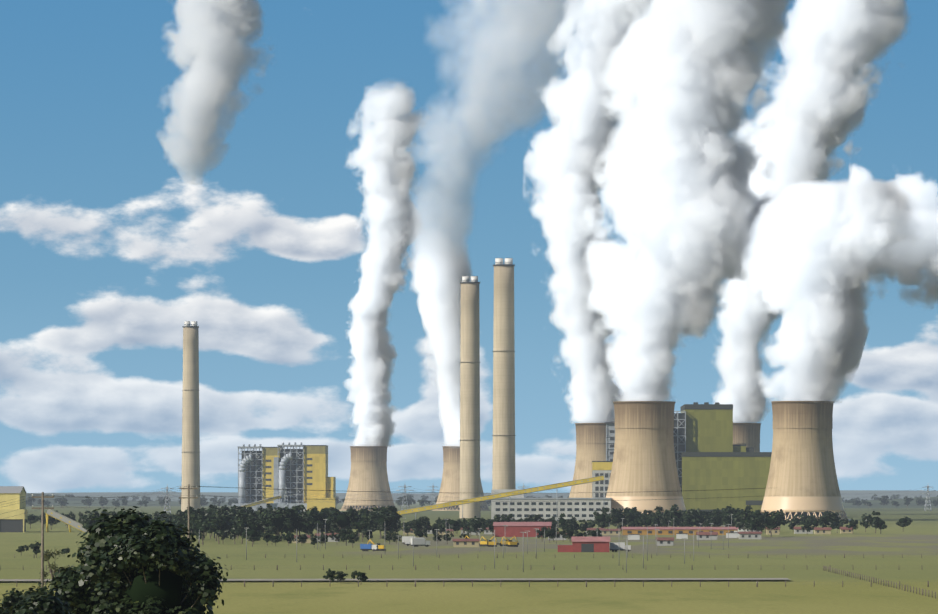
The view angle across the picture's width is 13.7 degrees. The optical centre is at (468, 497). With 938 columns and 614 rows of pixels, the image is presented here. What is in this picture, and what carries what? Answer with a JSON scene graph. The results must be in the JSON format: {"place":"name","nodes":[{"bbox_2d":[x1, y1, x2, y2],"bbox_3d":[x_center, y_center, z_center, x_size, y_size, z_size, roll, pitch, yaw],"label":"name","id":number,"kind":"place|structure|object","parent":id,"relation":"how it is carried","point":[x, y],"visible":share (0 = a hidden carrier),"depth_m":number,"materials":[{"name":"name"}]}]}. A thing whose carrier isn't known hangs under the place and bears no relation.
{"place":"outdoors","nodes":[
{"label":"outdoors","id":0,"kind":"place"},
{"bbox_2d":[0,578,790,580],"bbox_3d":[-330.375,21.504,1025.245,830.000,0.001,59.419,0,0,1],"label":"farm track","id":1,"kind":"structure","parent":0,"point":[487,579],"depth_m":1027.80,"materials":[{"name":"brown soil"}]},
{"bbox_2d":[0,502,937,613],"bbox_3d":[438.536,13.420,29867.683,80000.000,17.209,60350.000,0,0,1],"label":"ground","id":2,"kind":"structure","parent":0,"point":[800,593],"depth_m":1166.30,"materials":[{"name":"green plant"}]},
{"bbox_2d":[0,486,26,531],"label":"transfer house","id":3,"kind":"structure","parent":2,"relation":"on","point":[14,523],"depth_m":2499.57,"materials":[{"name":"yellow metal"}]},
{"bbox_2d":[0,585,35,613],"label":"hedge tree","id":4,"kind":"object","parent":2,"relation":"on","point":[8,602],"visible":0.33,"depth_m":354.52,"materials":[{"name":"green plant"}]},
{"bbox_2d":[12,583,47,610],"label":"hedge tree","id":5,"kind":"object","parent":2,"relation":"on","point":[25,596],"visible":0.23,"depth_m":346.14,"materials":[{"name":"green plant"}]},
{"bbox_2d":[26,514,40,527],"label":"belt tree","id":6,"kind":"object","parent":2,"relation":"on","point":[32,519],"visible":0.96,"depth_m":2805.66,"materials":[{"name":"green plant"}]},
{"bbox_2d":[28,541,40,557],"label":"belt tree","id":7,"kind":"object","parent":2,"relation":"on","point":[35,547],"visible":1,"depth_m":1430.07,"materials":[{"name":"green plant"}]},
{"bbox_2d":[0,586,71,613],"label":"bush","id":8,"kind":"object","parent":2,"relation":"on","point":[50,603],"visible":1,"depth_m":255.57,"materials":[{"name":"green plant"}]},
{"bbox_2d":[32,492,53,587],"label":"power pole","id":9,"kind":"object","parent":2,"relation":"on","point":[42,543],"visible":0.96,"depth_m":386.53,"materials":[{"name":"grey"}]},
{"bbox_2d":[0,486,764,518],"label":"overhead line wires","id":10,"kind":"object","parent":9,"relation":"attached to","point":[354,491],"visible":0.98,"depth_m":484.75,"materials":[{"name":"grey metal"}]},
{"bbox_2d":[40,510,60,529],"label":"belt tree","id":11,"kind":"object","parent":2,"relation":"on","point":[52,520],"visible":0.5,"depth_m":2663.35,"materials":[{"name":"green plant"}]},
{"bbox_2d":[37,548,64,582],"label":"paddock sapling","id":12,"kind":"object","parent":2,"relation":"on","point":[47,556],"visible":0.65,"depth_m":785.72,"materials":[{"name":"green plant"}]},
{"bbox_2d":[46,509,86,531],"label":"transfer conveyor","id":13,"kind":"object","parent":2,"relation":"on","point":[63,518],"visible":0.77,"depth_m":2490.04,"materials":[{"name":"grey metal"}]},
{"bbox_2d":[78,511,100,533],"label":"belt tree","id":14,"kind":"object","parent":2,"relation":"on","point":[88,520],"visible":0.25,"depth_m":1891.78,"materials":[{"name":"green plant"}]},
{"bbox_2d":[82,513,107,527],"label":"belt tree","id":15,"kind":"object","parent":2,"relation":"on","point":[90,516],"visible":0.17,"depth_m":1768.22,"materials":[{"name":"green plant"}]},
{"bbox_2d":[44,506,215,613],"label":"bush","id":16,"kind":"object","parent":2,"relation":"on","point":[70,584],"visible":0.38,"depth_m":294.42,"materials":[{"name":"green plant"}]},
{"bbox_2d":[85,517,228,613],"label":"bush","id":17,"kind":"object","parent":2,"relation":"on","point":[154,586],"visible":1,"depth_m":284.94,"materials":[{"name":"green plant"}]},
{"bbox_2d":[159,487,174,513],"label":"pylon","id":18,"kind":"object","parent":2,"relation":"on","point":[166,492],"visible":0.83,"depth_m":5202.82,"materials":[{"name":"grey metal"}]},
{"bbox_2d":[179,484,197,552],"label":"power pole","id":19,"kind":"object","parent":2,"relation":"on","point":[189,488],"visible":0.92,"depth_m":466.39,"materials":[{"name":"grey"}]},
{"bbox_2d":[181,321,199,511],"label":"chimney","id":20,"kind":"object","parent":2,"relation":"on","point":[190,442],"visible":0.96,"depth_m":5193.16,"materials":[{"name":"concrete"}]},
{"bbox_2d":[186,512,199,539],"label":"belt tree","id":21,"kind":"object","parent":2,"relation":"on","point":[193,516],"visible":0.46,"depth_m":1895.37,"materials":[{"name":"green plant"}]},
{"bbox_2d":[190,518,217,544],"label":"belt tree","id":22,"kind":"object","parent":2,"relation":"on","point":[203,526],"visible":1,"depth_m":1818.74,"materials":[{"name":"green plant"}]},
{"bbox_2d":[206,504,230,515],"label":"belt tree","id":23,"kind":"object","parent":2,"relation":"on","point":[222,508],"visible":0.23,"depth_m":2214.78,"materials":[{"name":"green plant"}]},
{"bbox_2d":[206,511,231,543],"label":"belt tree","id":24,"kind":"object","parent":2,"relation":"on","point":[221,522],"visible":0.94,"depth_m":1866.60,"materials":[{"name":"green plant"}]},
{"bbox_2d":[221,505,238,535],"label":"belt tree","id":25,"kind":"object","parent":2,"relation":"on","point":[233,510],"visible":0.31,"depth_m":2140.11,"materials":[{"name":"green plant"}]},
{"bbox_2d":[225,524,241,543],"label":"belt tree","id":26,"kind":"object","parent":2,"relation":"on","point":[231,532],"visible":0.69,"depth_m":1863.95,"materials":[{"name":"green plant"}]},
{"bbox_2d":[231,512,248,543],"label":"belt tree","id":27,"kind":"object","parent":2,"relation":"on","point":[241,522],"visible":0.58,"depth_m":1862.95,"materials":[{"name":"green plant"}]},
{"bbox_2d":[241,528,262,546],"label":"belt tree","id":28,"kind":"object","parent":2,"relation":"on","point":[252,535],"visible":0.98,"depth_m":1760.80,"materials":[{"name":"green plant"}]},
{"bbox_2d":[245,515,264,531],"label":"belt tree","id":29,"kind":"object","parent":2,"relation":"on","point":[254,525],"visible":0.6,"depth_m":1967.17,"materials":[{"name":"green plant"}]},
{"bbox_2d":[247,506,263,534],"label":"belt tree","id":30,"kind":"object","parent":2,"relation":"on","point":[255,513],"visible":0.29,"depth_m":1985.33,"materials":[{"name":"green plant"}]},
{"bbox_2d":[239,495,281,507],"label":"coal conveyor","id":31,"kind":"object","parent":2,"relation":"on","point":[259,502],"visible":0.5,"depth_m":5573.84,"materials":[{"name":"beige metal"}]},
{"bbox_2d":[261,530,272,545],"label":"belt tree","id":32,"kind":"object","parent":2,"relation":"on","point":[266,536],"visible":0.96,"depth_m":1792.56,"materials":[{"name":"green plant"}]},
{"bbox_2d":[258,514,283,541],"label":"belt tree","id":33,"kind":"object","parent":2,"relation":"on","point":[262,521],"visible":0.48,"depth_m":1954.10,"materials":[{"name":"green plant"}]},
{"bbox_2d":[259,506,293,535],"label":"belt tree","id":34,"kind":"object","parent":2,"relation":"on","point":[279,520],"visible":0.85,"depth_m":1951.75,"materials":[{"name":"green plant"}]},
{"bbox_2d":[232,442,335,511],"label":"boiler house","id":35,"kind":"structure","parent":2,"relation":"on","point":[304,470],"depth_m":5602.32,"materials":[{"name":"yellow metal"}]},
{"bbox_2d":[283,508,311,534],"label":"belt tree","id":36,"kind":"object","parent":2,"relation":"on","point":[298,521],"visible":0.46,"depth_m":1959.56,"materials":[{"name":"green plant"}]},
{"bbox_2d":[302,519,319,534],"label":"belt tree","id":37,"kind":"object","parent":2,"relation":"on","point":[313,522],"visible":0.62,"depth_m":2022.43,"materials":[{"name":"green plant"}]},
{"bbox_2d":[298,507,325,529],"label":"belt tree","id":38,"kind":"object","parent":2,"relation":"on","point":[314,514],"visible":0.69,"depth_m":2029.46,"materials":[{"name":"green plant"}]},
{"bbox_2d":[313,510,330,532],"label":"belt tree","id":39,"kind":"object","parent":2,"relation":"on","point":[325,524],"visible":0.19,"depth_m":2038.08,"materials":[{"name":"green plant"}]},
{"bbox_2d":[323,568,335,583],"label":"bush","id":40,"kind":"object","parent":2,"relation":"on","point":[330,575],"visible":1,"depth_m":995.12,"materials":[{"name":"green plant"}]},
{"bbox_2d":[329,509,345,532],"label":"belt tree","id":41,"kind":"object","parent":2,"relation":"on","point":[335,528],"visible":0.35,"depth_m":1979.41,"materials":[{"name":"green plant"}]},
{"bbox_2d":[335,571,348,580],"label":"bush","id":42,"kind":"object","parent":2,"relation":"on","point":[341,575],"visible":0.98,"depth_m":1002.31,"materials":[{"name":"green plant"}]},
{"bbox_2d":[327,508,359,541],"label":"belt tree","id":43,"kind":"object","parent":2,"relation":"on","point":[342,520],"visible":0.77,"depth_m":1952.70,"materials":[{"name":"green plant"}]},
{"bbox_2d":[339,526,349,545],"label":"belt tree","id":44,"kind":"object","parent":2,"relation":"on","point":[342,532],"visible":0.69,"depth_m":1788.09,"materials":[{"name":"green plant"}]},
{"bbox_2d":[346,528,358,547],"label":"belt tree","id":45,"kind":"object","parent":2,"relation":"on","point":[352,535],"visible":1,"depth_m":1726.65,"materials":[{"name":"green plant"}]},
{"bbox_2d":[351,570,367,582],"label":"bush","id":46,"kind":"object","parent":2,"relation":"on","point":[361,576],"visible":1,"depth_m":984.32,"materials":[{"name":"green plant"}]},
{"bbox_2d":[355,513,372,541],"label":"belt tree","id":47,"kind":"object","parent":2,"relation":"on","point":[362,524],"visible":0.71,"depth_m":1949.51,"materials":[{"name":"green plant"}]},
{"bbox_2d":[360,526,373,539],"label":"belt tree","id":48,"kind":"object","parent":2,"relation":"on","point":[365,532],"visible":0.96,"depth_m":1885.26,"materials":[{"name":"green plant"}]},
{"bbox_2d":[360,544,377,550],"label":"truck","id":49,"kind":"object","parent":2,"relation":"on","point":[365,547],"visible":1,"depth_m":1605.97,"materials":[{"name":"blue metal"}]},
{"bbox_2d":[340,446,397,510],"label":"cooling tower","id":50,"kind":"structure","parent":2,"relation":"on","point":[368,471],"depth_m":6670.49,"materials":[{"name":"concrete"}]},
{"bbox_2d":[368,505,401,531],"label":"belt tree","id":51,"kind":"object","parent":2,"relation":"on","point":[373,515],"visible":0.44,"depth_m":2074.76,"materials":[{"name":"green plant"}]},
{"bbox_2d":[371,507,399,535],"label":"belt tree","id":52,"kind":"object","parent":2,"relation":"on","point":[386,520],"visible":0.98,"depth_m":1995.59,"materials":[{"name":"green plant"}]},
{"bbox_2d":[382,530,396,543],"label":"belt tree","id":53,"kind":"object","parent":2,"relation":"on","point":[387,537],"visible":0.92,"depth_m":1845.55,"materials":[{"name":"green plant"}]},
{"bbox_2d":[399,522,412,535],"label":"belt tree","id":54,"kind":"object","parent":2,"relation":"on","point":[406,527],"visible":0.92,"depth_m":2214.53,"materials":[{"name":"green plant"}]},
{"bbox_2d":[411,538,429,546],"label":"truck","id":55,"kind":"object","parent":2,"relation":"on","point":[420,542],"visible":0.96,"depth_m":1754.47,"materials":[{"name":"grey metal"}]},
{"bbox_2d":[411,516,430,537],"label":"belt tree","id":56,"kind":"object","parent":2,"relation":"on","point":[423,523],"visible":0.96,"depth_m":2149.89,"materials":[{"name":"green plant"}]},
{"bbox_2d":[442,518,461,534],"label":"belt tree","id":57,"kind":"object","parent":2,"relation":"on","point":[454,525],"visible":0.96,"depth_m":2250.73,"materials":[{"name":"green plant"}]},
{"bbox_2d":[432,446,490,510],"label":"cooling tower","id":58,"kind":"structure","parent":2,"relation":"on","point":[450,483],"depth_m":6669.12,"materials":[{"name":"concrete"}]},
{"bbox_2d":[199,514,732,572],"bbox_3d":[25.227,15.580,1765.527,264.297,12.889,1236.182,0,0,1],"label":"light poles","id":59,"kind":"object","parent":2,"relation":"on","point":[627,538],"visible":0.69,"depth_m":1400.72,"materials":[{"name":"grey metal"}]},
{"bbox_2d":[0,554,937,598],"bbox_3d":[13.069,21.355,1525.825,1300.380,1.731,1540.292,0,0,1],"label":"paddock fences","id":60,"kind":"object","parent":2,"relation":"on","point":[824,568],"visible":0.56,"depth_m":1188.54,"materials":[{"name":"brown wood"}]},
{"bbox_2d":[463,517,476,536],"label":"belt tree","id":61,"kind":"object","parent":2,"relation":"on","point":[466,526],"visible":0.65,"depth_m":2187.58,"materials":[{"name":"green plant"}]},
{"bbox_2d":[459,276,480,517],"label":"chimney","id":62,"kind":"object","parent":2,"relation":"on","point":[470,403],"visible":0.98,"depth_m":4212.27,"materials":[{"name":"concrete"}]},
{"bbox_2d":[467,517,486,534],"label":"belt tree","id":63,"kind":"object","parent":2,"relation":"on","point":[480,523],"visible":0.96,"depth_m":2163.94,"materials":[{"name":"green plant"}]},
{"bbox_2d":[397,475,603,520],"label":"coal conveyor","id":64,"kind":"object","parent":2,"relation":"on","point":[504,494],"visible":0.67,"depth_m":3693.58,"materials":[{"name":"beige metal"}]},
{"bbox_2d":[492,258,515,488],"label":"chimney","id":65,"kind":"object","parent":2,"relation":"on","point":[503,468],"visible":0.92,"depth_m":3886.55,"materials":[{"name":"concrete"}]},
{"bbox_2d":[524,514,541,521],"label":"belt tree","id":66,"kind":"object","parent":2,"relation":"on","point":[536,518],"visible":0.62,"depth_m":2381.08,"materials":[{"name":"green plant"}]},
{"bbox_2d":[543,527,555,542],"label":"belt tree","id":67,"kind":"object","parent":2,"relation":"on","point":[549,532],"visible":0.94,"depth_m":1901.62,"materials":[{"name":"green plant"}]},
{"bbox_2d":[491,489,611,520],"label":"office building","id":68,"kind":"structure","parent":2,"relation":"on","point":[578,508],"depth_m":3755.03,"materials":[{"name":"grey concrete"}]},
{"bbox_2d":[557,513,572,527],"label":"belt tree","id":69,"kind":"object","parent":2,"relation":"on","point":[561,521],"visible":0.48,"depth_m":2355.41,"materials":[{"name":"green plant"}]},
{"bbox_2d":[563,527,578,538],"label":"belt tree","id":70,"kind":"object","parent":2,"relation":"on","point":[570,532],"visible":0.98,"depth_m":1931.69,"materials":[{"name":"green plant"}]},
{"bbox_2d":[292,527,853,546],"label":"low buildings","id":71,"kind":"structure","parent":2,"relation":"on","point":[668,541],"depth_m":2068.63,"materials":[{"name":"grey"}]},
{"bbox_2d":[569,423,605,497],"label":"cooling tower","id":72,"kind":"structure","parent":2,"relation":"on","point":[590,442],"depth_m":4967.15,"materials":[{"name":"concrete"}]},
{"bbox_2d":[587,528,601,536],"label":"belt tree","id":73,"kind":"object","parent":2,"relation":"on","point":[592,533],"visible":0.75,"depth_m":1907.06,"materials":[{"name":"green plant"}]},
{"bbox_2d":[593,508,609,523],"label":"belt tree","id":74,"kind":"object","parent":2,"relation":"on","point":[599,518],"visible":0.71,"depth_m":2501.19,"materials":[{"name":"green plant"}]},
{"bbox_2d":[493,522,738,551],"bbox_3d":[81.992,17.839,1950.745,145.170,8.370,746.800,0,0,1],"label":"red-roofed buildings","id":75,"kind":"structure","parent":2,"relation":"on","point":[579,544],"depth_m":2195.76,"materials":[{"name":"red metal"}]},
{"bbox_2d":[608,508,632,526],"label":"belt tree","id":76,"kind":"object","parent":2,"relation":"on","point":[616,518],"visible":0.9,"depth_m":2473.32,"materials":[{"name":"green plant"}]},
{"bbox_2d":[610,542,630,551],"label":"truck","id":77,"kind":"object","parent":2,"relation":"on","point":[615,546],"visible":0.88,"depth_m":1590.49,"materials":[{"name":"grey metal"}]},
{"bbox_2d":[629,518,644,526],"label":"belt tree","id":78,"kind":"object","parent":2,"relation":"on","point":[636,523],"visible":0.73,"depth_m":2364.48,"materials":[{"name":"green plant"}]},
{"bbox_2d":[606,401,685,514],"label":"cooling tower","id":79,"kind":"structure","parent":2,"relation":"on","point":[644,462],"depth_m":3766.51,"materials":[{"name":"concrete"}]},
{"bbox_2d":[641,516,656,526],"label":"belt tree","id":80,"kind":"object","parent":2,"relation":"on","point":[653,520],"visible":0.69,"depth_m":2450.21,"materials":[{"name":"green plant"}]},
{"bbox_2d":[648,514,664,526],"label":"belt tree","id":81,"kind":"object","parent":2,"relation":"on","point":[659,518],"visible":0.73,"depth_m":2477.97,"materials":[{"name":"green plant"}]},
{"bbox_2d":[663,504,680,526],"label":"belt tree","id":82,"kind":"object","parent":2,"relation":"on","point":[675,517],"visible":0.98,"depth_m":2442.47,"materials":[{"name":"green plant"}]},
{"bbox_2d":[605,402,771,511],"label":"boiler house","id":83,"kind":"structure","parent":2,"relation":"on","point":[711,458],"depth_m":4322.25,"materials":[{"name":"yellow metal"}]},
{"bbox_2d":[683,508,700,526],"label":"belt tree","id":84,"kind":"object","parent":2,"relation":"on","point":[689,520],"visible":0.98,"depth_m":2443.38,"materials":[{"name":"green plant"}]},
{"bbox_2d":[695,516,709,526],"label":"belt tree","id":85,"kind":"object","parent":2,"relation":"on","point":[706,518],"visible":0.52,"depth_m":2540.06,"materials":[{"name":"green plant"}]},
{"bbox_2d":[710,514,720,526],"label":"belt tree","id":86,"kind":"object","parent":2,"relation":"on","point":[716,522],"visible":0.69,"depth_m":2479.94,"materials":[{"name":"green plant"}]},
{"bbox_2d":[722,512,735,526],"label":"belt tree","id":87,"kind":"object","parent":2,"relation":"on","point":[726,519],"visible":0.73,"depth_m":2477.23,"materials":[{"name":"green plant"}]},
{"bbox_2d":[732,511,746,529],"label":"belt tree","id":88,"kind":"object","parent":2,"relation":"on","point":[737,516],"visible":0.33,"depth_m":2241.97,"materials":[{"name":"green plant"}]},
{"bbox_2d":[733,423,760,451],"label":"cooling tower","id":89,"kind":"structure","parent":2,"relation":"on","point":[748,434],"depth_m":4963.76,"materials":[{"name":"concrete"}]},
{"bbox_2d":[736,509,764,531],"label":"belt tree","id":90,"kind":"object","parent":2,"relation":"on","point":[744,518],"visible":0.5,"depth_m":2167.08,"materials":[{"name":"green plant"}]},
{"bbox_2d":[744,512,765,531],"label":"belt tree","id":91,"kind":"object","parent":2,"relation":"on","point":[756,522],"visible":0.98,"depth_m":2141.80,"materials":[{"name":"green plant"}]},
{"bbox_2d":[762,510,786,536],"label":"belt tree","id":92,"kind":"object","parent":2,"relation":"on","point":[772,523],"visible":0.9,"depth_m":2214.08,"materials":[{"name":"green plant"}]},
{"bbox_2d":[761,401,850,520],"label":"cooling tower","id":93,"kind":"structure","parent":2,"relation":"on","point":[802,476],"depth_m":3714.06,"materials":[{"name":"concrete"}]},
{"bbox_2d":[801,520,812,534],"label":"belt tree","id":94,"kind":"object","parent":2,"relation":"on","point":[806,524],"visible":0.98,"depth_m":2303.59,"materials":[{"name":"green plant"}]},
{"bbox_2d":[819,512,838,528],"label":"belt tree","id":95,"kind":"object","parent":2,"relation":"on","point":[831,522],"visible":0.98,"depth_m":2363.10,"materials":[{"name":"green plant"}]},
{"bbox_2d":[846,518,857,530],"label":"belt tree","id":96,"kind":"object","parent":2,"relation":"on","point":[852,523],"visible":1,"depth_m":2400.08,"materials":[{"name":"green plant"}]},
{"bbox_2d":[860,513,872,531],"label":"belt tree","id":97,"kind":"object","parent":2,"relation":"on","point":[864,517],"visible":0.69,"depth_m":2501.94,"materials":[{"name":"green plant"}]},
{"bbox_2d":[865,511,880,532],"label":"belt tree","id":98,"kind":"object","parent":2,"relation":"on","point":[868,519],"visible":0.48,"depth_m":2420.54,"materials":[{"name":"green plant"}]},
{"bbox_2d":[871,518,886,533],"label":"belt tree","id":99,"kind":"object","parent":2,"relation":"on","point":[879,524],"visible":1,"depth_m":2365.03,"materials":[{"name":"green plant"}]},
{"bbox_2d":[895,516,912,526],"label":"belt tree","id":100,"kind":"object","parent":2,"relation":"on","point":[903,522],"visible":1,"depth_m":2542.24,"materials":[{"name":"green plant"}]},
{"bbox_2d":[920,485,935,510],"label":"pylon","id":101,"kind":"object","parent":2,"relation":"on","point":[927,486],"visible":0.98,"depth_m":6482.84,"materials":[{"name":"grey metal"}]},
{"bbox_2d":[26,488,932,503],"bbox_3d":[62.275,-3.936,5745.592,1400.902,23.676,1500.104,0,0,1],"label":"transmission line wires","id":102,"kind":"object","parent":101,"relation":"hanging from","point":[347,498],"visible":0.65,"depth_m":5417.33,"materials":[{"name":"grey metal"}]},
{"bbox_2d":[0,0,937,492],"label":"sky","id":103,"kind":"structure","parent":0,"point":[735,202],"materials":[{"name":"blue"}]},
{"bbox_2d":[26,490,937,507],"bbox_3d":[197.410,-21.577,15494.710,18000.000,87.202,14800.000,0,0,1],"label":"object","id":104,"kind":"structure","parent":0,"point":[845,494],"depth_m":21544.44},
{"bbox_2d":[592,461,612,497],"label":"building","id":105,"kind":"structure","parent":0,"point":[601,468],"depth_m":4243.87,"materials":[{"name":"grey"}]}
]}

